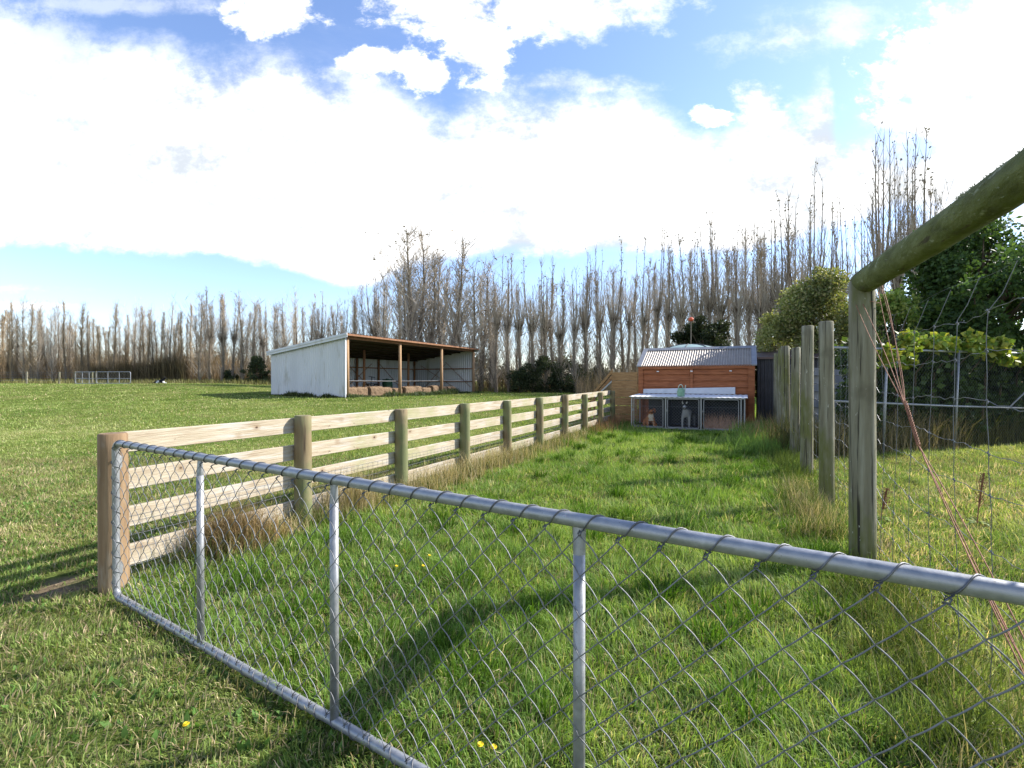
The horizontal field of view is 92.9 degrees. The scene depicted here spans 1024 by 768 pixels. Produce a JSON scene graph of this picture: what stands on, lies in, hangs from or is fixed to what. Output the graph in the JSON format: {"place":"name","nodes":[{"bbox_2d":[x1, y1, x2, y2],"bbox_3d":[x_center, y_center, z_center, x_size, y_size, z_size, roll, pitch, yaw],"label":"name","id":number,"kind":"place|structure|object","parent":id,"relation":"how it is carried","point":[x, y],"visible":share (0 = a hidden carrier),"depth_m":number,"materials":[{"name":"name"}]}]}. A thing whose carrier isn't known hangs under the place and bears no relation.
{"place":"outdoors","nodes":[
{"label":"outdoors","id":0,"kind":"place"},
{"bbox_2d":[0,382,1023,767],"bbox_3d":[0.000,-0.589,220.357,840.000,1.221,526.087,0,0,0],"label":"ground","id":1,"kind":"structure","parent":0,"point":[58,578],"depth_m":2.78,"materials":[{"name":"green plant"}]},
{"bbox_2d":[3,299,18,379],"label":"poplar tree","id":2,"kind":"object","parent":1,"relation":"on","point":[11,365],"visible":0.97,"depth_m":55.71,"materials":[{"name":"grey plant"}]},
{"bbox_2d":[6,292,38,379],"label":"poplar tree","id":3,"kind":"object","parent":1,"relation":"on","point":[23,374],"visible":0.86,"depth_m":55.96,"materials":[{"name":"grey plant"}]},
{"bbox_2d":[17,301,43,379],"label":"poplar tree","id":4,"kind":"object","parent":1,"relation":"on","point":[30,360],"visible":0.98,"depth_m":55.48,"materials":[{"name":"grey plant"}]},
{"bbox_2d":[23,300,59,381],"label":"poplar tree","id":5,"kind":"object","parent":1,"relation":"on","point":[37,348],"visible":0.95,"depth_m":55.85,"materials":[{"name":"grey plant"}]},
{"bbox_2d":[38,314,61,380],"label":"poplar tree","id":6,"kind":"object","parent":1,"relation":"on","point":[53,353],"visible":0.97,"depth_m":55.51,"materials":[{"name":"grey plant"}]},
{"bbox_2d":[57,299,73,379],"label":"poplar tree","id":7,"kind":"object","parent":1,"relation":"on","point":[64,366],"visible":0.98,"depth_m":55.57,"materials":[{"name":"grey plant"}]},
{"bbox_2d":[68,302,90,380],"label":"poplar tree","id":8,"kind":"object","parent":1,"relation":"on","point":[81,349],"visible":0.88,"depth_m":55.85,"materials":[{"name":"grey plant"}]},
{"bbox_2d":[80,311,95,380],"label":"poplar tree","id":9,"kind":"object","parent":1,"relation":"on","point":[87,351],"visible":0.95,"depth_m":55.95,"materials":[{"name":"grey plant"}]},
{"bbox_2d":[102,300,124,376],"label":"poplar tree","id":10,"kind":"object","parent":1,"relation":"on","point":[115,351],"visible":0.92,"depth_m":55.80,"materials":[{"name":"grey plant"}]},
{"bbox_2d":[122,299,140,363],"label":"poplar tree","id":11,"kind":"object","parent":1,"relation":"on","point":[135,335],"visible":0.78,"depth_m":56.93,"materials":[{"name":"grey plant"}]},
{"bbox_2d":[135,305,147,369],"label":"poplar tree","id":12,"kind":"object","parent":1,"relation":"on","point":[142,349],"visible":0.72,"depth_m":56.04,"materials":[{"name":"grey plant"}]},
{"bbox_2d":[138,306,155,377],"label":"poplar tree","id":13,"kind":"object","parent":1,"relation":"on","point":[147,348],"visible":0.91,"depth_m":55.48,"materials":[{"name":"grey plant"}]},
{"bbox_2d":[157,298,186,366],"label":"poplar tree","id":14,"kind":"object","parent":1,"relation":"on","point":[169,338],"visible":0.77,"depth_m":56.32,"materials":[{"name":"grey plant"}]},
{"bbox_2d":[169,287,223,381],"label":"poplar tree","id":15,"kind":"object","parent":1,"relation":"on","point":[200,342],"visible":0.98,"depth_m":55.60,"materials":[{"name":"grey plant"}]},
{"bbox_2d":[194,285,220,379],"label":"poplar tree","id":16,"kind":"object","parent":1,"relation":"on","point":[210,346],"visible":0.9,"depth_m":56.24,"materials":[{"name":"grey plant"}]},
{"bbox_2d":[210,292,231,381],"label":"poplar tree","id":17,"kind":"object","parent":1,"relation":"on","point":[222,338],"visible":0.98,"depth_m":53.71,"materials":[{"name":"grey plant"}]},
{"bbox_2d":[225,291,244,377],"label":"poplar tree","id":18,"kind":"object","parent":1,"relation":"on","point":[234,336],"visible":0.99,"depth_m":53.79,"materials":[{"name":"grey plant"}]},
{"bbox_2d":[225,290,264,380],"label":"poplar tree","id":19,"kind":"object","parent":1,"relation":"on","point":[241,349],"visible":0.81,"depth_m":54.23,"materials":[{"name":"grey plant"}]},
{"bbox_2d":[239,355,270,383],"bbox_3d":[-27.340,-1.430,51.963,2.845,3.332,3.143,0,1,41],"label":"bush","id":20,"kind":"object","parent":1,"relation":"on","point":[257,364],"visible":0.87,"depth_m":51.82,"materials":[{"name":"green plant"}]},
{"bbox_2d":[240,297,272,376],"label":"poplar tree","id":21,"kind":"object","parent":1,"relation":"on","point":[252,347],"visible":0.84,"depth_m":53.45,"materials":[{"name":"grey plant"}]},
{"bbox_2d":[248,297,273,374],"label":"poplar tree","id":22,"kind":"object","parent":1,"relation":"on","point":[261,345],"visible":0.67,"depth_m":55.05,"materials":[{"name":"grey plant"}]},
{"bbox_2d":[259,304,294,375],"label":"poplar tree","id":23,"kind":"object","parent":1,"relation":"on","point":[277,338],"visible":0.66,"depth_m":54.19,"materials":[{"name":"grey plant"}]},
{"bbox_2d":[270,295,307,346],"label":"poplar tree","id":24,"kind":"object","parent":1,"relation":"on","point":[284,333],"visible":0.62,"depth_m":54.76,"materials":[{"name":"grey plant"}]},
{"bbox_2d":[280,289,306,345],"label":"poplar tree","id":25,"kind":"object","parent":1,"relation":"on","point":[297,335],"visible":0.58,"depth_m":55.54,"materials":[{"name":"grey plant"}]},
{"bbox_2d":[1,378,609,397],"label":"weeds","id":26,"kind":"object","parent":1,"relation":"on","point":[327,395],"visible":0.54,"depth_m":47.34,"materials":[{"name":"green plant"}]},
{"bbox_2d":[303,289,331,340],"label":"poplar tree","id":27,"kind":"object","parent":1,"relation":"on","point":[322,334],"visible":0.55,"depth_m":54.39,"materials":[{"name":"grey plant"}]},
{"bbox_2d":[97,390,614,593],"bbox_3d":[0.284,0.920,9.729,0.197,1.328,14.298,0,0,25],"label":"post and rail fence","id":28,"kind":"object","parent":1,"relation":"on","point":[303,450],"visible":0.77,"depth_m":4.71,"materials":[{"name":"brown wood"}]},
{"bbox_2d":[111,440,1023,767],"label":"gate","id":29,"kind":"structure","parent":28,"relation":"attached to","point":[951,584],"depth_m":1.53,"materials":[{"name":"metal"}]},
{"bbox_2d":[347,276,376,334],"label":"poplar tree","id":30,"kind":"object","parent":1,"relation":"on","point":[363,320],"visible":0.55,"depth_m":54.52,"materials":[{"name":"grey plant"}]},
{"bbox_2d":[352,271,386,336],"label":"poplar tree","id":31,"kind":"object","parent":1,"relation":"on","point":[374,322],"visible":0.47,"depth_m":55.08,"materials":[{"name":"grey plant"}]},
{"bbox_2d":[266,333,478,397],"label":"hay shed","id":32,"kind":"structure","parent":1,"relation":"on","point":[338,365],"depth_m":35.78,"materials":[{"name":"white metal"}]},
{"bbox_2d":[0,337,755,393],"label":"thicket","id":33,"kind":"object","parent":1,"relation":"on","point":[161,370],"visible":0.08,"depth_m":55.49,"materials":[{"name":"brown plant"}]},
{"bbox_2d":[368,260,402,338],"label":"poplar tree","id":34,"kind":"object","parent":1,"relation":"on","point":[383,329],"visible":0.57,"depth_m":53.66,"materials":[{"name":"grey plant"}]},
{"bbox_2d":[357,219,452,341],"bbox_3d":[-10.148,-7.667,48.397,9.026,17.573,6.655,0,0,-4],"label":"poplar tree","id":35,"kind":"object","parent":1,"relation":"on","point":[424,309],"visible":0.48,"depth_m":48.16,"materials":[{"name":"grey plant"}]},
{"bbox_2d":[362,220,460,369],"bbox_3d":[-9.751,-7.354,47.237,6.683,16.944,9.530,1,1,65],"label":"poplar tree","id":36,"kind":"object","parent":1,"relation":"on","point":[408,324],"visible":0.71,"depth_m":46.57,"materials":[{"name":"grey plant"}]},
{"bbox_2d":[384,242,445,339],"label":"poplar tree","id":37,"kind":"object","parent":1,"relation":"on","point":[406,271],"visible":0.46,"depth_m":47.22,"materials":[{"name":"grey plant"}]},
{"bbox_2d":[380,248,474,343],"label":"poplar tree","id":38,"kind":"object","parent":1,"relation":"on","point":[429,336],"visible":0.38,"depth_m":48.53,"materials":[{"name":"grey plant"}]},
{"bbox_2d":[416,247,466,344],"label":"poplar tree","id":39,"kind":"object","parent":1,"relation":"on","point":[436,325],"visible":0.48,"depth_m":48.49,"materials":[{"name":"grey plant"}]},
{"bbox_2d":[435,258,477,346],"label":"poplar tree","id":40,"kind":"object","parent":1,"relation":"on","point":[463,315],"visible":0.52,"depth_m":47.71,"materials":[{"name":"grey plant"}]},
{"bbox_2d":[411,230,504,362],"bbox_3d":[-5.281,-6.959,46.814,7.609,16.164,8.256,0,0,20],"label":"poplar tree","id":41,"kind":"object","parent":1,"relation":"on","point":[456,321],"visible":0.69,"depth_m":47.58,"materials":[{"name":"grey plant"}]},
{"bbox_2d":[450,260,515,379],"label":"poplar tree","id":42,"kind":"object","parent":1,"relation":"on","point":[473,340],"visible":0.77,"depth_m":46.85,"materials":[{"name":"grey plant"}]},
{"bbox_2d":[458,268,512,391],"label":"poplar tree","id":43,"kind":"object","parent":1,"relation":"on","point":[481,380],"visible":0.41,"depth_m":48.51,"materials":[{"name":"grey plant"}]},
{"bbox_2d":[466,255,527,391],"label":"poplar tree","id":44,"kind":"object","parent":1,"relation":"on","point":[489,340],"visible":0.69,"depth_m":48.02,"materials":[{"name":"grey plant"}]},
{"bbox_2d":[481,254,513,391],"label":"poplar tree","id":45,"kind":"object","parent":1,"relation":"on","point":[496,323],"visible":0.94,"depth_m":46.45,"materials":[{"name":"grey plant"}]},
{"bbox_2d":[490,253,520,391],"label":"poplar tree","id":46,"kind":"object","parent":1,"relation":"on","point":[506,329],"visible":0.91,"depth_m":46.12,"materials":[{"name":"brown plant"}]},
{"bbox_2d":[502,254,529,392],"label":"poplar tree","id":47,"kind":"object","parent":1,"relation":"on","point":[518,325],"visible":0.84,"depth_m":45.72,"materials":[{"name":"brown plant"}]},
{"bbox_2d":[505,361,542,392],"bbox_3d":[1.335,-0.569,45.309,3.696,3.160,3.386,0,0,20],"label":"bush","id":48,"kind":"object","parent":1,"relation":"on","point":[525,381],"visible":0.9,"depth_m":44.49,"materials":[{"name":"green plant"}]},
{"bbox_2d":[514,257,549,392],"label":"poplar tree","id":49,"kind":"object","parent":1,"relation":"on","point":[532,330],"visible":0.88,"depth_m":45.18,"materials":[{"name":"brown plant"}]},
{"bbox_2d":[523,257,559,391],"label":"poplar tree","id":50,"kind":"object","parent":1,"relation":"on","point":[544,320],"visible":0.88,"depth_m":44.82,"materials":[{"name":"brown plant"}]},
{"bbox_2d":[532,355,565,392],"bbox_3d":[3.221,-0.823,45.004,3.734,3.793,3.569,0,0,0],"label":"bush","id":51,"kind":"object","parent":1,"relation":"on","point":[542,363],"visible":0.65,"depth_m":44.47,"materials":[{"name":"green plant"}]},
{"bbox_2d":[546,266,578,392],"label":"poplar tree","id":52,"kind":"object","parent":1,"relation":"on","point":[558,334],"visible":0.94,"depth_m":43.91,"materials":[{"name":"brown plant"}]},
{"bbox_2d":[544,359,593,392],"bbox_3d":[5.244,-0.427,44.354,3.823,3.699,3.735,0,0,-31],"label":"bush","id":53,"kind":"object","parent":1,"relation":"on","point":[553,379],"visible":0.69,"depth_m":43.90,"materials":[{"name":"green plant"}]},
{"bbox_2d":[560,280,589,374],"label":"poplar tree","id":54,"kind":"object","parent":1,"relation":"on","point":[570,293],"visible":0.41,"depth_m":52.14,"materials":[{"name":"brown plant"}]},
{"bbox_2d":[564,266,587,391],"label":"poplar tree","id":55,"kind":"object","parent":1,"relation":"on","point":[575,328],"visible":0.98,"depth_m":43.53,"materials":[{"name":"brown plant"}]},
{"bbox_2d":[567,248,598,391],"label":"poplar tree","id":56,"kind":"object","parent":1,"relation":"on","point":[585,320],"visible":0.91,"depth_m":43.91,"materials":[{"name":"brown plant"}]},
{"bbox_2d":[143,403,1023,767],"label":"long grass","id":57,"kind":"structure","parent":1,"relation":"on","point":[771,435],"depth_m":3.85,"materials":[{"name":"green plant"}]},
{"bbox_2d":[587,245,612,390],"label":"poplar tree","id":58,"kind":"object","parent":1,"relation":"on","point":[598,313],"visible":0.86,"depth_m":43.83,"materials":[{"name":"brown plant"}]},
{"bbox_2d":[590,263,633,371],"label":"poplar tree","id":59,"kind":"object","parent":1,"relation":"on","point":[610,339],"visible":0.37,"depth_m":50.80,"materials":[{"name":"brown plant"}]},
{"bbox_2d":[597,236,630,378],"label":"poplar tree","id":60,"kind":"object","parent":1,"relation":"on","point":[614,319],"visible":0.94,"depth_m":42.20,"materials":[{"name":"brown plant"}]},
{"bbox_2d":[609,275,633,371],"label":"poplar tree","id":61,"kind":"object","parent":1,"relation":"on","point":[621,344],"visible":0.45,"depth_m":50.76,"materials":[{"name":"brown plant"}]},
{"bbox_2d":[612,369,637,421],"bbox_3d":[3.839,0.411,16.561,0.880,1.820,0.100,0,0,25],"label":"board screen","id":62,"kind":"object","parent":1,"relation":"on","point":[624,389],"visible":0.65,"depth_m":16.50,"materials":[{"name":"brown wood"}]},
{"bbox_2d":[612,246,640,380],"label":"poplar tree","id":63,"kind":"object","parent":1,"relation":"on","point":[628,323],"visible":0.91,"depth_m":42.63,"materials":[{"name":"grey plant"}]},
{"bbox_2d":[625,271,642,380],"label":"poplar tree","id":64,"kind":"object","parent":1,"relation":"on","point":[635,342],"visible":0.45,"depth_m":50.29,"materials":[{"name":"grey plant"}]},
{"bbox_2d":[610,263,663,363],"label":"poplar tree","id":65,"kind":"object","parent":1,"relation":"on","point":[648,333],"visible":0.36,"depth_m":50.40,"materials":[{"name":"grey plant"}]},
{"bbox_2d":[630,237,662,380],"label":"poplar tree","id":66,"kind":"object","parent":1,"relation":"on","point":[643,320],"visible":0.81,"depth_m":41.84,"materials":[{"name":"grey plant"}]},
{"bbox_2d":[644,218,671,347],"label":"poplar tree","id":67,"kind":"object","parent":1,"relation":"on","point":[657,308],"visible":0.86,"depth_m":40.92,"materials":[{"name":"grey plant"}]},
{"bbox_2d":[653,231,680,347],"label":"poplar tree","id":68,"kind":"object","parent":1,"relation":"on","point":[666,306],"visible":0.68,"depth_m":40.55,"materials":[{"name":"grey plant"}]},
{"bbox_2d":[655,234,698,345],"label":"poplar tree","id":69,"kind":"object","parent":1,"relation":"on","point":[680,315],"visible":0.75,"depth_m":39.79,"materials":[{"name":"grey plant"}]},
{"bbox_2d":[629,393,747,430],"bbox_3d":[5.356,0.842,14.795,3.260,1.041,1.450,0,0,25],"label":"dog kennel","id":70,"kind":"object","parent":1,"relation":"on","point":[668,408],"visible":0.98,"depth_m":14.89,"materials":[{"name":"metal"}]},
{"bbox_2d":[643,387,734,393],"bbox_3d":[5.612,0.200,15.550,2.770,0.215,0.060,0,0,25],"label":"leaning board","id":71,"kind":"object","parent":70,"relation":"on","point":[723,390],"visible":1,"depth_m":15.39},
{"bbox_2d":[699,408,747,428],"bbox_3d":[6.236,0.959,14.395,1.486,0.693,1.508,0,0,18],"label":"straw","id":72,"kind":"object","parent":70,"relation":"on","point":[716,424],"visible":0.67,"depth_m":14.14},
{"bbox_2d":[678,226,711,341],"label":"poplar tree","id":73,"kind":"object","parent":1,"relation":"on","point":[698,311],"visible":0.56,"depth_m":39.21,"materials":[{"name":"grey plant"}]},
{"bbox_2d":[637,345,756,422],"bbox_3d":[6.339,0.028,16.634,3.590,2.585,2.615,0,0,25],"label":"timber hut","id":74,"kind":"object","parent":1,"relation":"on","point":[705,367],"visible":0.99,"depth_m":15.70,"materials":[{"name":"brown wood"}]},
{"bbox_2d":[670,315,734,346],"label":"pine tree","id":75,"kind":"object","parent":1,"relation":"on","point":[713,334],"visible":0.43,"depth_m":29.69,"materials":[{"name":"green plant"}]},
{"bbox_2d":[685,212,723,323],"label":"poplar tree","id":76,"kind":"object","parent":1,"relation":"on","point":[709,309],"visible":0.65,"depth_m":38.98,"materials":[{"name":"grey plant"}]},
{"bbox_2d":[694,216,747,344],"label":"poplar tree","id":77,"kind":"object","parent":1,"relation":"on","point":[720,311],"visible":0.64,"depth_m":38.52,"materials":[{"name":"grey plant"}]},
{"bbox_2d":[721,220,758,345],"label":"poplar tree","id":78,"kind":"object","parent":1,"relation":"on","point":[738,309],"visible":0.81,"depth_m":38.14,"materials":[{"name":"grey plant"}]},
{"bbox_2d":[721,226,769,345],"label":"poplar tree","id":79,"kind":"object","parent":1,"relation":"on","point":[751,236],"visible":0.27,"depth_m":48.25,"materials":[{"name":"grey plant"}]},
{"bbox_2d":[731,212,762,345],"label":"poplar tree","id":80,"kind":"object","parent":1,"relation":"on","point":[749,333],"visible":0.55,"depth_m":38.08,"materials":[{"name":"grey plant"}]},
{"bbox_2d":[739,216,778,385],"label":"poplar tree","id":81,"kind":"object","parent":1,"relation":"on","point":[758,311],"visible":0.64,"depth_m":37.26,"materials":[{"name":"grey plant"}]},
{"bbox_2d":[744,209,791,347],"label":"poplar tree","id":82,"kind":"object","parent":1,"relation":"on","point":[774,267],"visible":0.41,"depth_m":36.96,"materials":[{"name":"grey plant"}]},
{"bbox_2d":[753,312,800,397],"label":"olive tree","id":83,"kind":"object","parent":1,"relation":"on","point":[767,332],"visible":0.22,"depth_m":16.43,"materials":[{"name":"green plant"}]},
{"bbox_2d":[755,193,805,346],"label":"poplar tree","id":84,"kind":"object","parent":1,"relation":"on","point":[779,285],"visible":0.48,"depth_m":36.00,"materials":[{"name":"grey plant"}]},
{"bbox_2d":[756,350,818,422],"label":"dark shed","id":85,"kind":"structure","parent":1,"relation":"on","point":[765,380],"depth_m":15.14,"materials":[{"name":"grey metal"}]},
{"bbox_2d":[770,187,837,349],"bbox_3d":[21.250,-6.980,36.020,2.414,16.314,4.862,0,-1,-27],"label":"poplar tree","id":86,"kind":"object","parent":1,"relation":"on","point":[794,275],"visible":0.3,"depth_m":36.43,"materials":[{"name":"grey plant"}]},
{"bbox_2d":[759,263,850,383],"bbox_3d":[10.284,-1.289,16.010,3.705,5.337,4.326,0,0,0],"label":"olive tree","id":87,"kind":"object","parent":1,"relation":"on","point":[801,305],"visible":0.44,"depth_m":15.68,"materials":[{"name":"green plant"}]},
{"bbox_2d":[787,157,837,326],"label":"poplar tree","id":88,"kind":"object","parent":1,"relation":"on","point":[811,267],"visible":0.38,"depth_m":32.87,"materials":[{"name":"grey plant"}]},
{"bbox_2d":[813,368,846,432],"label":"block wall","id":89,"kind":"structure","parent":1,"relation":"on","point":[816,394],"depth_m":12.30,"materials":[{"name":"grey concrete"}]},
{"bbox_2d":[822,187,858,303],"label":"poplar tree","id":90,"kind":"object","parent":1,"relation":"on","point":[842,262],"visible":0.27,"depth_m":32.15,"materials":[{"name":"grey plant"}]},
{"bbox_2d":[835,193,875,299],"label":"poplar tree","id":91,"kind":"object","parent":1,"relation":"on","point":[864,243],"visible":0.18,"depth_m":31.07,"materials":[{"name":"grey plant"}]},
{"bbox_2d":[849,121,931,339],"bbox_3d":[23.167,-7.421,30.006,2.294,17.479,4.374,-2,2,-36],"label":"poplar tree","id":92,"kind":"object","parent":1,"relation":"on","point":[879,249],"visible":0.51,"depth_m":30.22,"materials":[{"name":"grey plant"}]},
{"bbox_2d":[773,148,1023,734],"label":"netting fence","id":93,"kind":"object","parent":1,"relation":"on","point":[995,194],"visible":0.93,"depth_m":3.76,"materials":[{"name":"brown wood"}]},
{"bbox_2d":[877,142,926,330],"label":"poplar tree","id":94,"kind":"object","parent":1,"relation":"on","point":[894,284],"visible":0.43,"depth_m":29.67,"materials":[{"name":"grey plant"}]},
{"bbox_2d":[876,288,929,427],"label":"broadleaf tree","id":95,"kind":"object","parent":1,"relation":"on","point":[899,302],"visible":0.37,"depth_m":12.78,"materials":[{"name":"green plant"}]},
{"bbox_2d":[892,124,947,325],"bbox_3d":[24.458,-6.899,28.949,3.488,16.347,3.838,0,0,23],"label":"poplar tree","id":96,"kind":"object","parent":1,"relation":"on","point":[930,193],"visible":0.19,"depth_m":28.15,"materials":[{"name":"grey plant"}]},
{"bbox_2d":[890,118,953,312],"bbox_3d":[24.253,-7.396,29.157,2.343,17.362,3.854,1,2,-12],"label":"poplar tree","id":97,"kind":"object","parent":1,"relation":"on","point":[914,182],"visible":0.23,"depth_m":29.29,"materials":[{"name":"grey plant"}]},
{"bbox_2d":[834,327,1023,441],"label":"grape vine","id":98,"kind":"object","parent":1,"relation":"on","point":[916,345],"visible":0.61,"depth_m":10.43,"materials":[{"name":"green plant"}]},
{"bbox_2d":[834,211,1023,417],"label":"broadleaf tree","id":99,"kind":"object","parent":1,"relation":"on","point":[984,252],"visible":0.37,"depth_m":13.15,"materials":[{"name":"green plant"}]},
{"bbox_2d":[834,346,1023,455],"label":"pen","id":100,"kind":"object","parent":1,"relation":"on","point":[885,403],"visible":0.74,"depth_m":10.09,"materials":[{"name":"metal"}]},
{"bbox_2d":[914,291,1023,416],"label":"broadleaf tree","id":101,"kind":"object","parent":1,"relation":"on","point":[950,306],"visible":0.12,"depth_m":13.01,"materials":[{"name":"green plant"}]},
{"bbox_2d":[966,472,990,526],"bbox_3d":[4.560,1.136,4.754,0.181,0.546,0.186,0,0,34],"label":"dock plant","id":102,"kind":"object","parent":1,"relation":"on","point":[982,478],"visible":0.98,"depth_m":4.75,"materials":[{"name":"plant"}]},
{"bbox_2d":[0,0,1023,379],"label":"sky","id":103,"kind":"structure","parent":0,"point":[151,150],"materials":[{"name":"white"}]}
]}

